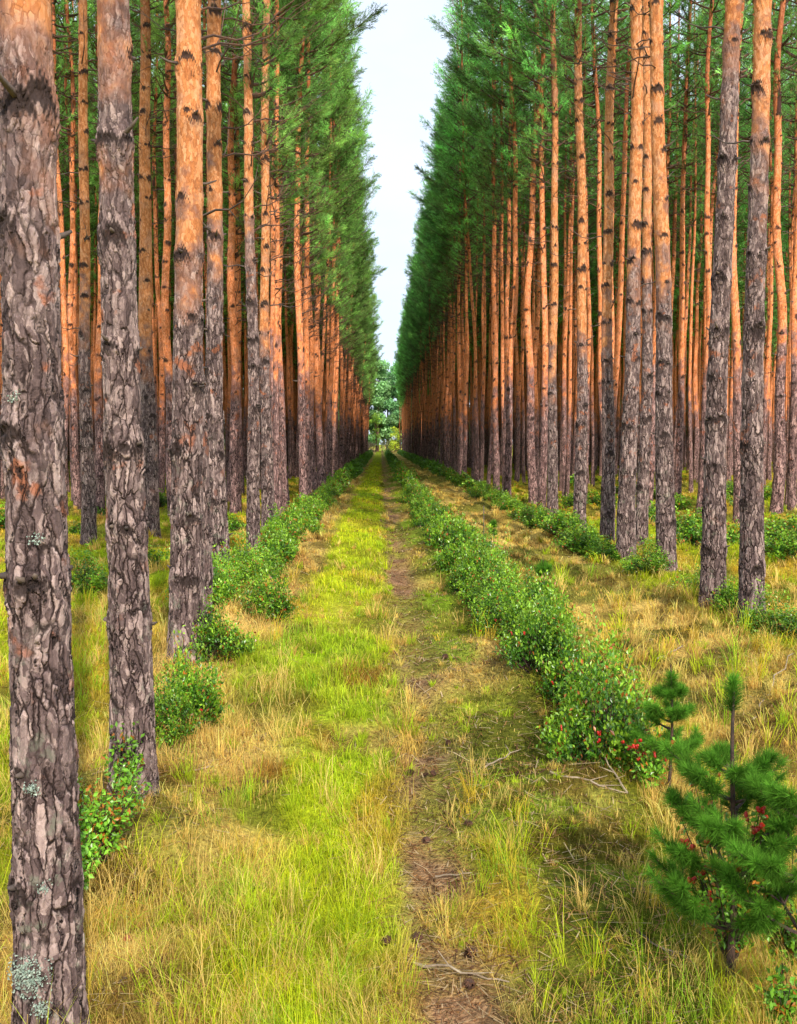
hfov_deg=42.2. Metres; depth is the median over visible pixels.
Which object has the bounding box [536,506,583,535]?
shrub
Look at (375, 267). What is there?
pine tree
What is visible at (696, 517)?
shrub
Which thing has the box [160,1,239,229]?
pine tree
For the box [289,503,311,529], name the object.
shrub
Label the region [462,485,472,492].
shrub
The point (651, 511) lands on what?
shrub
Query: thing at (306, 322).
pine tree
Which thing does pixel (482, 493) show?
shrub
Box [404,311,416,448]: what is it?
pine tree
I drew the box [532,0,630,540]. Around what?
pine tree
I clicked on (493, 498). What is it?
shrub
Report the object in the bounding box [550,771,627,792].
fallen branch
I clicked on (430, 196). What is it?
pine tree
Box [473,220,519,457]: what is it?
pine tree
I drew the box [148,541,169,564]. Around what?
shrub
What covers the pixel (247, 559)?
shrub
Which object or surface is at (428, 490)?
shrub
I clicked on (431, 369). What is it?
pine tree
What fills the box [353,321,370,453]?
pine tree
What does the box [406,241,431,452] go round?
pine tree
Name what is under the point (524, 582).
shrub
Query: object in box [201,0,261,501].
pine tree
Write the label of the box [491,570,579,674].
shrub
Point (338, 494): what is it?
shrub
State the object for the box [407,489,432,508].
shrub
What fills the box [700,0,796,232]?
pine tree
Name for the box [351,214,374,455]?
pine tree
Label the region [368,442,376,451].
bush
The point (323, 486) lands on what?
shrub
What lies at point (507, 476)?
pine tree
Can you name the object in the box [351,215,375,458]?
pine tree
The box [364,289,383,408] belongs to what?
pine tree
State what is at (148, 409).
pine tree
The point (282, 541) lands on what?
shrub
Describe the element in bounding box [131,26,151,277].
pine tree
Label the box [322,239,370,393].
pine tree
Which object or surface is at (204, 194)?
pine tree
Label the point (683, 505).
shrub
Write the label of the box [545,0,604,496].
pine tree
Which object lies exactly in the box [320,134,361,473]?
pine tree
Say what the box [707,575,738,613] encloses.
shrub
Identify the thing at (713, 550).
pine tree
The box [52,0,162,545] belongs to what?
pine tree
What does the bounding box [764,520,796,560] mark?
shrub
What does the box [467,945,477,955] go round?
pine cone
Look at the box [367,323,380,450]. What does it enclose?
pine tree
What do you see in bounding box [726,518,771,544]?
shrub
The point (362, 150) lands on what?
pine tree
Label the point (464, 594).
shrub
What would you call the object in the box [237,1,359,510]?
pine tree
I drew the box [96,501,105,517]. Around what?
shrub
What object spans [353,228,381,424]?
pine tree
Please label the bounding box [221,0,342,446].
pine tree
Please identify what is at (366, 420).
pine tree
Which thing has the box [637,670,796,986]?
young pine
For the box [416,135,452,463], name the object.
pine tree
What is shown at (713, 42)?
pine tree
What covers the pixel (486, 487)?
shrub
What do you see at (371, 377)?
pine tree
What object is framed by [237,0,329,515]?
pine tree
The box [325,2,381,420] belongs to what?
pine tree
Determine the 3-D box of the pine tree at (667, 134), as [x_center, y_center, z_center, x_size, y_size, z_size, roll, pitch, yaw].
[7.894,-9.738,29.282,3.198,19.309,2.981,-1,3,-1]
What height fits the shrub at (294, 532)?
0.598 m
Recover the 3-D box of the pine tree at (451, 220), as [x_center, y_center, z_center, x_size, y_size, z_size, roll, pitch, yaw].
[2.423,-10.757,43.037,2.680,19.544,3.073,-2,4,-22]
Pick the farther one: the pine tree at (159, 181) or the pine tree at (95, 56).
the pine tree at (159, 181)
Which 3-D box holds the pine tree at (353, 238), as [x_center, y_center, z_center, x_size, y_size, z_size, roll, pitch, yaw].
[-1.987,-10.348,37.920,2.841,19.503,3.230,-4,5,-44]
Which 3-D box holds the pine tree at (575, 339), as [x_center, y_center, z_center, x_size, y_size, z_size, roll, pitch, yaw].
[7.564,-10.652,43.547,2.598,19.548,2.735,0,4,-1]
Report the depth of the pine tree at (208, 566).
8.01 m
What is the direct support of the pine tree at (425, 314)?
on the ground at (436, 783)
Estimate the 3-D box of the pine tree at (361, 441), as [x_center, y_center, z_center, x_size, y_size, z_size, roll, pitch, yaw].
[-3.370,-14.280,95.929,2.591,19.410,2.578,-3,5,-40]
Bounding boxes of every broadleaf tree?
[360,394,381,445]
[368,358,400,451]
[368,413,382,451]
[373,372,401,450]
[382,361,411,450]
[393,400,412,442]
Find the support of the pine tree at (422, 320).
on the ground at (436, 783)
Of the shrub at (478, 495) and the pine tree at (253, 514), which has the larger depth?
the shrub at (478, 495)
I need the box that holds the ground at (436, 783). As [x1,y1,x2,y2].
[0,445,796,1023]
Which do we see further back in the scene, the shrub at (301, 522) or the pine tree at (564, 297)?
the pine tree at (564, 297)
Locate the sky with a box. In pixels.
[55,0,795,444]
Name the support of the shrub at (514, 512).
on the ground at (436, 783)
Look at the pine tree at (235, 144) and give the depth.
32.68 m
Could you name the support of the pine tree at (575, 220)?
on the ground at (436, 783)
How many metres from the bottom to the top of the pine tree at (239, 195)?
19.309 m
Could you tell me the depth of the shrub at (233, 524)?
19.54 m
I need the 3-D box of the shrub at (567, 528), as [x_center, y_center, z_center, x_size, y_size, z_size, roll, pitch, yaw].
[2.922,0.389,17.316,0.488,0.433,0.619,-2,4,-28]
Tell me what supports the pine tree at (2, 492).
on the ground at (436, 783)
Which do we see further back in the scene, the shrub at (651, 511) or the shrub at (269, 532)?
the shrub at (651, 511)
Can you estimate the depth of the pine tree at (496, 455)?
31.58 m
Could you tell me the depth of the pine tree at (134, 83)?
25.87 m
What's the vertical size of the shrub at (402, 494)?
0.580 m
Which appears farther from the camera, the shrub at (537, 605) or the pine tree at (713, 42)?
the pine tree at (713, 42)
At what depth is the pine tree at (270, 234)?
38.65 m
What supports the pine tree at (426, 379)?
on the ground at (436, 783)
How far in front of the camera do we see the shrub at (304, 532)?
17.71 m
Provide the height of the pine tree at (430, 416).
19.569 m
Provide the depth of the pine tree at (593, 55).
23.26 m
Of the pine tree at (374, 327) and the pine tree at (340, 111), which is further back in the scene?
the pine tree at (374, 327)
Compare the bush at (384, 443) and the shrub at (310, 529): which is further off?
the bush at (384, 443)
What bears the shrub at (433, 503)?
on the ground at (436, 783)
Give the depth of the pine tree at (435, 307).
62.83 m
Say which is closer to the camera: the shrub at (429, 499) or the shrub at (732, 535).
the shrub at (732, 535)
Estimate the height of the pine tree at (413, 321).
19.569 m
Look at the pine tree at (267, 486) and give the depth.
16.95 m
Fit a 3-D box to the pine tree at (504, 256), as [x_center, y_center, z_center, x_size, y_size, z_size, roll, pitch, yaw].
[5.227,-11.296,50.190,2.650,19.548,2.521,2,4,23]
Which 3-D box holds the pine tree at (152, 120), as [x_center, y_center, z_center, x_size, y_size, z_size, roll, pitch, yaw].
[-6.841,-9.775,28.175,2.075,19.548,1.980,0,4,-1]
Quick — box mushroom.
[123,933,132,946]
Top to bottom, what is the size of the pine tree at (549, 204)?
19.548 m
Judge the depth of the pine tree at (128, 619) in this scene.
5.21 m
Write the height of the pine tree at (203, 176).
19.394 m
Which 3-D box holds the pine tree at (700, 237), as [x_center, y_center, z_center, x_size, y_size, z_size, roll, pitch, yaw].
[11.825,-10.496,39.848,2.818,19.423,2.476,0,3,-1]
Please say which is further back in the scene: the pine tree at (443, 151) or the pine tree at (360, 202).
the pine tree at (360, 202)
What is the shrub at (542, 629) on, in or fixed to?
on the ground at (436, 783)
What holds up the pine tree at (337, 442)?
on the ground at (436, 783)
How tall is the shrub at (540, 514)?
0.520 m
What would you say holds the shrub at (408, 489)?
on the ground at (436, 783)
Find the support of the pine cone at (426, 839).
on the ground at (436, 783)
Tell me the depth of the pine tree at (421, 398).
88.19 m
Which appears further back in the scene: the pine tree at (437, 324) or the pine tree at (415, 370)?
the pine tree at (415, 370)
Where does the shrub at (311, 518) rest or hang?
on the ground at (436, 783)
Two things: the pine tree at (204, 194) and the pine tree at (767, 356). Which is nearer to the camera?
the pine tree at (767, 356)
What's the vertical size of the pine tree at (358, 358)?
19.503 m
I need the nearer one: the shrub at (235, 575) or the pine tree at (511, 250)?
the shrub at (235, 575)
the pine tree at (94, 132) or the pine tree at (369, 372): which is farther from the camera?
the pine tree at (369, 372)
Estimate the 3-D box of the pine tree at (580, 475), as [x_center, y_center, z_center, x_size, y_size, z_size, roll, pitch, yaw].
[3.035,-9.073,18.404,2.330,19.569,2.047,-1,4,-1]
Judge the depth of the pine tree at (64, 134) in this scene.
33.67 m
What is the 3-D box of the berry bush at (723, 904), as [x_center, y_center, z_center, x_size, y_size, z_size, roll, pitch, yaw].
[1.250,1.392,3.906,0.444,0.803,0.465,1,4,21]
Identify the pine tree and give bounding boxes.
[0,0,89,1023]
[0,274,2,397]
[0,391,4,498]
[51,0,96,191]
[51,0,97,515]
[51,0,98,508]
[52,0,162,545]
[55,2,95,475]
[56,0,95,500]
[56,0,154,514]
[56,15,78,491]
[56,19,78,213]
[57,1,139,229]
[63,0,159,217]
[73,11,98,464]
[75,59,137,210]
[88,0,176,538]
[88,20,136,495]
[88,33,154,291]
[90,0,163,209]
[91,0,160,797]
[130,1,176,245]
[131,0,204,496]
[131,0,309,564]
[131,13,176,471]
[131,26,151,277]
[134,0,223,517]
[150,0,242,304]
[150,7,205,288]
[150,8,205,268]
[153,5,203,266]
[158,0,242,301]
[159,0,293,665]
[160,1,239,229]
[170,0,332,553]
[170,22,225,279]
[170,75,226,297]
[173,10,225,280]
[191,0,308,624]
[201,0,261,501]
[201,1,270,273]
[202,0,296,513]
[202,1,227,303]
[203,15,261,492]
[205,0,332,534]
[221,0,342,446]
[223,27,271,488]
[225,51,292,489]
[229,0,334,515]
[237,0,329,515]
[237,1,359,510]
[239,83,271,270]
[243,50,293,286]
[251,0,387,500]
[258,24,293,310]
[269,5,355,494]
[269,224,295,478]
[270,180,293,332]
[271,1,346,336]
[283,0,365,495]
[283,0,366,495]
[284,39,361,489]
[289,0,361,490]
[311,0,371,486]
[311,14,375,481]
[311,88,375,381]
[316,1,377,458]
[320,3,377,479]
[320,36,360,473]
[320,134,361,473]
[320,223,363,468]
[321,64,359,470]
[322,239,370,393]
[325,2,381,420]
[325,3,381,476]
[325,135,387,454]
[325,162,378,386]
[338,105,371,467]
[339,148,367,365]
[339,273,372,436]
[342,125,372,466]
[344,114,378,463]
[344,150,380,453]
[344,165,374,448]
[344,237,371,441]
[350,218,377,460]
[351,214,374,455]
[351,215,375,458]
[351,247,377,459]
[351,282,372,432]
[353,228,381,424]
[353,298,372,402]
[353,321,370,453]
[354,232,375,458]
[354,283,374,440]
[354,324,377,410]
[357,245,381,456]
[358,244,384,424]
[359,288,376,401]
[359,313,372,441]
[360,320,378,454]
[360,349,375,445]
[363,346,373,436]
[363,346,378,452]
[363,348,379,452]
[363,355,377,405]
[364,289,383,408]
[365,299,384,451]
[365,362,375,439]
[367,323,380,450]
[394,308,407,451]
[395,328,411,400]
[396,283,413,419]
[396,337,408,451]
[397,280,414,408]
[397,291,410,452]
[397,322,411,445]
[398,287,412,452]
[399,277,415,418]
[400,256,421,428]
[400,261,428,424]
[400,325,421,454]
[400,330,421,386]
[401,219,427,457]
[401,251,419,454]
[401,317,415,453]
[402,280,421,425]
[403,236,424,455]
[404,169,435,459]
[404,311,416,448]
[405,208,431,402]
[406,101,452,464]
[406,219,426,458]
[406,234,424,457]
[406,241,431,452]
[407,204,430,457]
[407,253,421,454]
[407,275,430,448]
[408,274,430,419]
[411,227,435,399]
[411,234,433,459]
[412,215,431,455]
[412,238,445,437]
[413,207,442,388]
[414,0,473,474]
[414,89,464,468]
[414,186,439,441]
[416,71,482,472]
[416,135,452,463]
[416,276,439,382]
[417,50,480,418]
[417,72,460,468]
[418,197,446,461]
[419,0,491,481]
[419,119,464,406]
[420,0,490,474]
[420,169,446,458]
[422,37,489,472]
[422,245,446,371]
[424,181,468,341]
[424,217,460,452]
[426,0,522,488]
[426,17,497,472]
[427,233,446,461]
[428,132,480,461]
[437,0,525,401]
[443,1,517,482]
[447,34,491,478]
[452,0,519,489]
[453,9,499,480]
[455,0,522,483]
[458,0,547,475]
[470,110,517,474]
[471,0,582,510]
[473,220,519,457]
[474,144,504,442]
[475,0,538,497]
[477,0,572,503]
[478,158,526,475]
[486,115,505,395]
[496,74,538,481]
[497,53,538,321]
[499,110,545,452]
[503,13,547,482]
[503,138,528,473]
[508,0,592,512]
[511,10,563,345]
[512,3,566,484]
[517,10,550,344]
[519,2,568,460]
[521,7,573,462]
[525,0,606,531]
[532,0,630,444]
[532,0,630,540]
[536,4,592,490]
[544,0,614,497]
[544,10,603,495]
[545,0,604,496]
[546,0,627,498]
[547,10,616,483]
[555,0,677,571]
[558,6,615,486]
[558,42,603,475]
[558,75,594,475]
[566,19,604,303]
[569,0,642,361]
[576,0,695,545]
[583,3,641,281]
[584,0,686,427]
[585,0,676,560]
[587,4,630,287]
[595,0,681,267]
[595,13,665,277]
[599,0,714,507]
[614,2,682,264]
[614,88,671,465]
[618,96,641,479]
[625,3,680,328]
[629,2,704,459]
[629,14,681,327]
[652,0,720,499]
[652,4,703,333]
[665,0,750,513]
[669,0,720,492]
[669,0,722,462]
[669,0,742,610]
[671,4,719,440]
[679,22,749,294]
[685,0,751,261]
[688,0,796,480]
[691,3,749,361]
[698,0,789,523]
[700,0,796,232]
[703,0,774,624]
[710,12,751,483]
[717,0,796,245]
[737,3,785,271]
[738,0,796,514]
[739,0,794,489]
[739,1,794,486]
[742,0,796,429]
[767,0,796,507]
[769,0,796,510]
[769,3,795,308]
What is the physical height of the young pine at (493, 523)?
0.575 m
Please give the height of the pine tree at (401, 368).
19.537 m
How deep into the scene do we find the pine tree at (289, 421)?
46.51 m
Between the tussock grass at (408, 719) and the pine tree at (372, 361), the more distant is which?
the pine tree at (372, 361)
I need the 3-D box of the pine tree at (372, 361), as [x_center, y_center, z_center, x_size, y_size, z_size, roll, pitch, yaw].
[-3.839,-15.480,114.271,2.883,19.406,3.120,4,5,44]
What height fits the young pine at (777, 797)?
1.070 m
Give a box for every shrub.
[0,501,5,528]
[67,517,80,534]
[69,543,108,595]
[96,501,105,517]
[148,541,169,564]
[153,654,207,745]
[154,625,233,728]
[159,488,166,506]
[160,544,240,607]
[187,578,260,665]
[212,539,253,590]
[213,541,240,593]
[213,556,243,602]
[218,553,303,624]
[222,547,257,585]
[227,511,246,531]
[228,523,263,581]
[235,533,273,564]
[240,545,280,580]
[243,534,281,580]
[250,532,288,574]
[260,502,301,531]
[260,511,290,538]
[260,514,309,544]
[260,524,295,541]
[260,527,298,565]
[263,534,297,554]
[266,528,304,548]
[275,511,305,532]
[277,509,308,535]
[284,504,311,517]
[286,492,324,509]
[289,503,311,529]
[293,495,314,515]
[296,506,319,534]
[300,499,322,520]
[301,494,325,514]
[301,512,322,533]
[303,509,320,528]
[306,495,325,508]
[312,479,332,495]
[316,487,333,499]
[317,489,331,507]
[318,484,337,494]
[325,477,345,492]
[326,470,343,482]
[326,492,340,505]
[327,482,339,495]
[337,468,345,477]
[343,472,351,482]
[400,478,416,496]
[400,485,417,502]
[401,470,417,485]
[402,484,418,501]
[405,487,419,503]
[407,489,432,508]
[408,497,424,517]
[409,483,425,499]
[411,498,427,517]
[412,482,425,499]
[412,502,431,527]
[412,509,425,526]
[414,505,438,520]
[417,507,433,526]
[418,483,434,499]
[419,494,443,508]
[422,503,456,535]
[422,508,440,525]
[424,507,449,545]
[424,509,457,549]
[425,495,435,508]
[428,502,459,523]
[429,498,438,513]
[430,501,451,519]
[431,508,464,523]
[433,534,470,564]
[434,538,471,572]
[437,512,475,547]
[439,517,482,550]
[443,542,471,591]
[445,470,452,479]
[449,514,514,593]
[450,537,502,573]
[453,527,486,548]
[454,473,464,484]
[456,540,522,609]
[456,550,509,598]
[458,471,471,479]
[459,519,481,542]
[461,522,523,579]
[462,478,476,488]
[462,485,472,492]
[463,546,523,609]
[465,567,518,627]
[467,573,528,618]
[468,486,482,495]
[468,575,520,636]
[470,486,486,498]
[472,560,528,599]
[474,482,491,488]
[478,483,491,491]
[481,485,494,499]
[485,488,501,498]
[489,490,506,501]
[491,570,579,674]
[494,491,513,502]
[494,492,525,510]
[497,564,557,644]
[498,496,526,508]
[498,550,584,635]
[500,594,586,672]
[505,503,527,518]
[514,569,587,654]
[516,506,532,517]
[517,503,541,521]
[520,504,543,528]
[523,499,542,513]
[530,507,553,527]
[530,630,665,773]
[531,603,623,712]
[534,509,563,527]
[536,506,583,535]
[543,507,587,528]
[550,529,573,546]
[550,611,662,744]
[551,519,602,554]
[556,525,574,536]
[558,474,573,486]
[558,492,595,508]
[568,518,596,538]
[573,524,605,543]
[578,532,614,555]
[580,538,621,562]
[582,534,615,554]
[586,489,617,506]
[619,534,674,573]
[648,500,655,523]
[653,510,730,546]
[655,492,692,510]
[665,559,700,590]
[675,503,702,531]
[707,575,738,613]
[726,479,732,495]
[726,491,732,505]
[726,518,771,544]
[733,578,796,633]
[743,590,796,643]
[764,483,771,500]
[764,512,796,540]
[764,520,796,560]
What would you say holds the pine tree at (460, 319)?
on the ground at (436, 783)
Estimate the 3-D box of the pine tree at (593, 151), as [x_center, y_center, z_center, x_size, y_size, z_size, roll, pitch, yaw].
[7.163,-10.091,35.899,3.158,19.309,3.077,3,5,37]
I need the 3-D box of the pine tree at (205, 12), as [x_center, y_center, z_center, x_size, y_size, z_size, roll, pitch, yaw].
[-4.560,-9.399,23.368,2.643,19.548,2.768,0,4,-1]
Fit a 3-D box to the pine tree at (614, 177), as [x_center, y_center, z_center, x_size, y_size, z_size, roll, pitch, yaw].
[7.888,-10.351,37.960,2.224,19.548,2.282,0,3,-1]
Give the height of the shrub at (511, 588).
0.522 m
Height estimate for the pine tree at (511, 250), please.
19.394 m
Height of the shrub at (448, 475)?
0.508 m
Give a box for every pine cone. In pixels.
[382,935,390,945]
[411,932,422,943]
[422,836,430,842]
[463,949,473,957]
[464,820,472,825]
[464,978,474,988]
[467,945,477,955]
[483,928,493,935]
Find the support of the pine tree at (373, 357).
on the ground at (436, 783)
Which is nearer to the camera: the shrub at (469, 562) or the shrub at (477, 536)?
the shrub at (469, 562)
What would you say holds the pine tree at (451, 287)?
on the ground at (436, 783)
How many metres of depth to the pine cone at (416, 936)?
4.18 m
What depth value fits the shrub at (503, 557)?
11.65 m
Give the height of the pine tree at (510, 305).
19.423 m
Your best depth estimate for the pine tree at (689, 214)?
35.70 m
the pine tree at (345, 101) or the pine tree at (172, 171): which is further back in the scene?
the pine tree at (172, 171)
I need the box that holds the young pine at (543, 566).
[528,556,553,599]
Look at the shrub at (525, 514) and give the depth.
21.26 m
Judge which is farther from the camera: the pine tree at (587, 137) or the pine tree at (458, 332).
the pine tree at (458, 332)
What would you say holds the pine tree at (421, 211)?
on the ground at (436, 783)
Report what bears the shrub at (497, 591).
on the ground at (436, 783)
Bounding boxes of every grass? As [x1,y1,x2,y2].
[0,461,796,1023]
[0,467,796,1023]
[0,547,796,1023]
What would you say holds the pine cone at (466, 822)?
on the ground at (436, 783)
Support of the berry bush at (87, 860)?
on the ground at (436, 783)
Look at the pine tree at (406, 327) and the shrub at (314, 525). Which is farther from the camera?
the pine tree at (406, 327)
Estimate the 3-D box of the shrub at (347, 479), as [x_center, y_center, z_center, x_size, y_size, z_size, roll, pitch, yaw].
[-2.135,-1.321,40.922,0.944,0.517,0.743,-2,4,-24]
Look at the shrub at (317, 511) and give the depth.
21.18 m
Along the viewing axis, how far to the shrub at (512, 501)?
24.80 m
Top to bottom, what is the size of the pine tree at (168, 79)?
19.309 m
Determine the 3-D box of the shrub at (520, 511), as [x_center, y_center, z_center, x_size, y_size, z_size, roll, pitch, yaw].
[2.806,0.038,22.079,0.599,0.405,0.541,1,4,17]
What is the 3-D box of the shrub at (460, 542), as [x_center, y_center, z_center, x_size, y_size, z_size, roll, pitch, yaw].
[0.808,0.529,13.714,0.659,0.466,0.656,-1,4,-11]
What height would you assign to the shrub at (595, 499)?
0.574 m
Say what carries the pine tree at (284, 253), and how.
on the ground at (436, 783)
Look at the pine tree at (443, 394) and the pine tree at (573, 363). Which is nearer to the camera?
the pine tree at (573, 363)
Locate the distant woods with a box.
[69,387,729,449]
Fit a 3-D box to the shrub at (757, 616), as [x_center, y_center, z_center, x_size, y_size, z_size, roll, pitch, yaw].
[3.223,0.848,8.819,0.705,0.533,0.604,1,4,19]
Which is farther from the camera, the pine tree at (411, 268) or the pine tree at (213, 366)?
the pine tree at (411, 268)
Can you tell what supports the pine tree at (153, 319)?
on the ground at (436, 783)
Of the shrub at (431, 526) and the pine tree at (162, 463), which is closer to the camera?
the shrub at (431, 526)
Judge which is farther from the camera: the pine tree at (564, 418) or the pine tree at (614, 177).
the pine tree at (614, 177)
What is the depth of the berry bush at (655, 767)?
5.41 m
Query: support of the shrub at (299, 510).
on the ground at (436, 783)
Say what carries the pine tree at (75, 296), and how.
on the ground at (436, 783)
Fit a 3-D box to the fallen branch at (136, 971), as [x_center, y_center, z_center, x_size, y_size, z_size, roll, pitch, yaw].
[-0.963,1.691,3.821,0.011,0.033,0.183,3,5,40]
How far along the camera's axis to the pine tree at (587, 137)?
29.83 m
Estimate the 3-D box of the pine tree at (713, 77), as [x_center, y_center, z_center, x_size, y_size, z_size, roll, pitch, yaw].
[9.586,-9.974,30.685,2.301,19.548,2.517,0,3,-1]
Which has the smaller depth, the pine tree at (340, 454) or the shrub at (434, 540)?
the shrub at (434, 540)
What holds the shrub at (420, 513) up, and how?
on the ground at (436, 783)
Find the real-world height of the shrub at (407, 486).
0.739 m
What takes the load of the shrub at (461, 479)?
on the ground at (436, 783)
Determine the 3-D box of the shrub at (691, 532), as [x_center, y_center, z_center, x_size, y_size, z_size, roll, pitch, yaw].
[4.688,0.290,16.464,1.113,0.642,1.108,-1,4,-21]
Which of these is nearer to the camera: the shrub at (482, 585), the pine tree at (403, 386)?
the shrub at (482, 585)
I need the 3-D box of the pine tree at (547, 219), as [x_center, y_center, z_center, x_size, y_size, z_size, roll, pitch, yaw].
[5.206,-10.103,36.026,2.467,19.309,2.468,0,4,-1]
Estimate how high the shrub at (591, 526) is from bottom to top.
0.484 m
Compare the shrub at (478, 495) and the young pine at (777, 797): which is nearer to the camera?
the young pine at (777, 797)
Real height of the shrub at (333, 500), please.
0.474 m
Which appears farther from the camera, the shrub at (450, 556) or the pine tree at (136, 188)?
the pine tree at (136, 188)
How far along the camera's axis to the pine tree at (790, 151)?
31.32 m
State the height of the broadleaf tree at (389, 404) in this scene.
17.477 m
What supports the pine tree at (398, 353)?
on the ground at (436, 783)
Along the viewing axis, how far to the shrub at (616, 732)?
5.82 m
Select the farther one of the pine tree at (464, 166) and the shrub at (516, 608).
the pine tree at (464, 166)
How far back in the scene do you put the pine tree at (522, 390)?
42.26 m
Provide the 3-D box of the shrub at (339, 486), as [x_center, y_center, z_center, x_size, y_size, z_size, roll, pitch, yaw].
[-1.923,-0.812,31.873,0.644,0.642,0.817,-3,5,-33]
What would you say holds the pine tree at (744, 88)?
on the ground at (436, 783)
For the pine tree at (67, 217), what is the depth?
35.37 m
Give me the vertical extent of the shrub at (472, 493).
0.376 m
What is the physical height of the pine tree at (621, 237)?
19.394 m
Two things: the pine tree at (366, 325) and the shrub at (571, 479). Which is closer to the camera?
the shrub at (571, 479)
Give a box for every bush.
[77,757,151,864]
[81,826,114,890]
[101,720,146,800]
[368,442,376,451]
[378,440,392,451]
[387,426,401,451]
[621,727,674,788]
[669,769,774,969]
[723,847,796,977]
[752,954,796,1023]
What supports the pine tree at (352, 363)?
on the ground at (436, 783)
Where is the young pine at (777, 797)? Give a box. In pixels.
[681,744,796,934]
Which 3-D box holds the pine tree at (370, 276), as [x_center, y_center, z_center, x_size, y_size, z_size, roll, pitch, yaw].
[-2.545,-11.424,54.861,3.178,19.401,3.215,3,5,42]
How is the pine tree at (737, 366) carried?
on the ground at (436, 783)
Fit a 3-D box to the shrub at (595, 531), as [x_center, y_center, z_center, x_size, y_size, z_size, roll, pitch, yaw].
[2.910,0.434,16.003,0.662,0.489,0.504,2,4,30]
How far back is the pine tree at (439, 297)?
52.23 m
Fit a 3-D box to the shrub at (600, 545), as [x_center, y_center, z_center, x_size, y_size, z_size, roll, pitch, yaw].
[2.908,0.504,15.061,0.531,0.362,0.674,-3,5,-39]
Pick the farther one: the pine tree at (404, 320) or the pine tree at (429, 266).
the pine tree at (404, 320)
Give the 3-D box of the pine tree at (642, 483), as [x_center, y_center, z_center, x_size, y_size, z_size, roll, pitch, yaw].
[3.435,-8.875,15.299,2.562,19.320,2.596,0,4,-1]
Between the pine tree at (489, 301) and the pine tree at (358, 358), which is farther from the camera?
the pine tree at (358, 358)
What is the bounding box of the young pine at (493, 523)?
[488,518,497,545]
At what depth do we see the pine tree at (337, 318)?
39.64 m
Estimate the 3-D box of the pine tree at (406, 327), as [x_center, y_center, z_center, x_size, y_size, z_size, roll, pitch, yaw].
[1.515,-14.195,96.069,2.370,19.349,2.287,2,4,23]
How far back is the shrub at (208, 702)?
6.40 m
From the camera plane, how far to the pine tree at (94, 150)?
32.55 m
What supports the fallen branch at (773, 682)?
on the ground at (436, 783)
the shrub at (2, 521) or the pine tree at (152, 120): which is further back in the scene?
the pine tree at (152, 120)
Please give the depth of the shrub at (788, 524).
17.65 m
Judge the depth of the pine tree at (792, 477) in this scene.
24.74 m
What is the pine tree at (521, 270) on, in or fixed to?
on the ground at (436, 783)
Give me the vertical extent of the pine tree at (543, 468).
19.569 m
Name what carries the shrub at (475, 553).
on the ground at (436, 783)
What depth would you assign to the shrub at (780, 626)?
8.36 m
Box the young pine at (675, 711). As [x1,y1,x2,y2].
[628,665,706,789]
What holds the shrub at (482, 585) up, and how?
on the ground at (436, 783)
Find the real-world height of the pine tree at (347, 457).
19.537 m
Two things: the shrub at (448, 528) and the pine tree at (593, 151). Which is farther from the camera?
the pine tree at (593, 151)
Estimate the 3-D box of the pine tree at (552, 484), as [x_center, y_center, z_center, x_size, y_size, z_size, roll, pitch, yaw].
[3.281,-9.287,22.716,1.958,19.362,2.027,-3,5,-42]
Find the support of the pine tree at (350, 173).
on the ground at (436, 783)
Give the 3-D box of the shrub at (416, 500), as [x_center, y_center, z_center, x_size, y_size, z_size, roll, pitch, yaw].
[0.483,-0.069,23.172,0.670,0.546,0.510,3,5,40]
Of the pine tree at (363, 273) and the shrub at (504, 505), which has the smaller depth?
the shrub at (504, 505)
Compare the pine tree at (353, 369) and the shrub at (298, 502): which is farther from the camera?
the pine tree at (353, 369)
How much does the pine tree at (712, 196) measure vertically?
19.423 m
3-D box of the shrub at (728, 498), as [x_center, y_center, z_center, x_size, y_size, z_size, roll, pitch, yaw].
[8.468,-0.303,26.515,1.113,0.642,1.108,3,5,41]
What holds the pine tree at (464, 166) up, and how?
on the ground at (436, 783)
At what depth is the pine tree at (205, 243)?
38.95 m
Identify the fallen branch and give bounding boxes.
[120,957,158,981]
[413,951,509,982]
[435,870,471,877]
[485,746,520,767]
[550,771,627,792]
[593,741,627,792]
[636,929,708,972]
[752,653,792,719]
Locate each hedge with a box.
[342,449,373,477]
[384,449,402,471]
[397,449,443,473]
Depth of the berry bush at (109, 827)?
4.65 m
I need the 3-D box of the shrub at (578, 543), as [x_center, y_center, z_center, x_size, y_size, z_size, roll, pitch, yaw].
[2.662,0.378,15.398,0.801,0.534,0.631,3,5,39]
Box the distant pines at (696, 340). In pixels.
[0,0,794,481]
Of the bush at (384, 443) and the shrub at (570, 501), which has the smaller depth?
the shrub at (570, 501)
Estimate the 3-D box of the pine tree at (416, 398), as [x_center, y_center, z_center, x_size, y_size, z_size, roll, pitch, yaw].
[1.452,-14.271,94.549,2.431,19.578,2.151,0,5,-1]
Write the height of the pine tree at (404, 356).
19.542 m
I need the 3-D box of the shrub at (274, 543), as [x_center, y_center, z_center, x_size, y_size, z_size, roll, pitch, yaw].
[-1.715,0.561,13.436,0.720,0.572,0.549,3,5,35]
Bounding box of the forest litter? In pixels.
[0,498,796,1023]
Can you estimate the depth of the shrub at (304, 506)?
20.66 m
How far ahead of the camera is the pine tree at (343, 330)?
49.13 m
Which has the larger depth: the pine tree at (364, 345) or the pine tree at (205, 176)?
the pine tree at (364, 345)
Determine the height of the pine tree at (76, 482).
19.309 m
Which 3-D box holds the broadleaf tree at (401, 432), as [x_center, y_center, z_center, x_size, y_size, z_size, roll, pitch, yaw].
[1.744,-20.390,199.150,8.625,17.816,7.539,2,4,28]
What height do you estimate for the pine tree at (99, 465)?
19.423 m
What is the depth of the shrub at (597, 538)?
14.98 m
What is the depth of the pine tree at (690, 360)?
34.27 m
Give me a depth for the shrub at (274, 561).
12.49 m

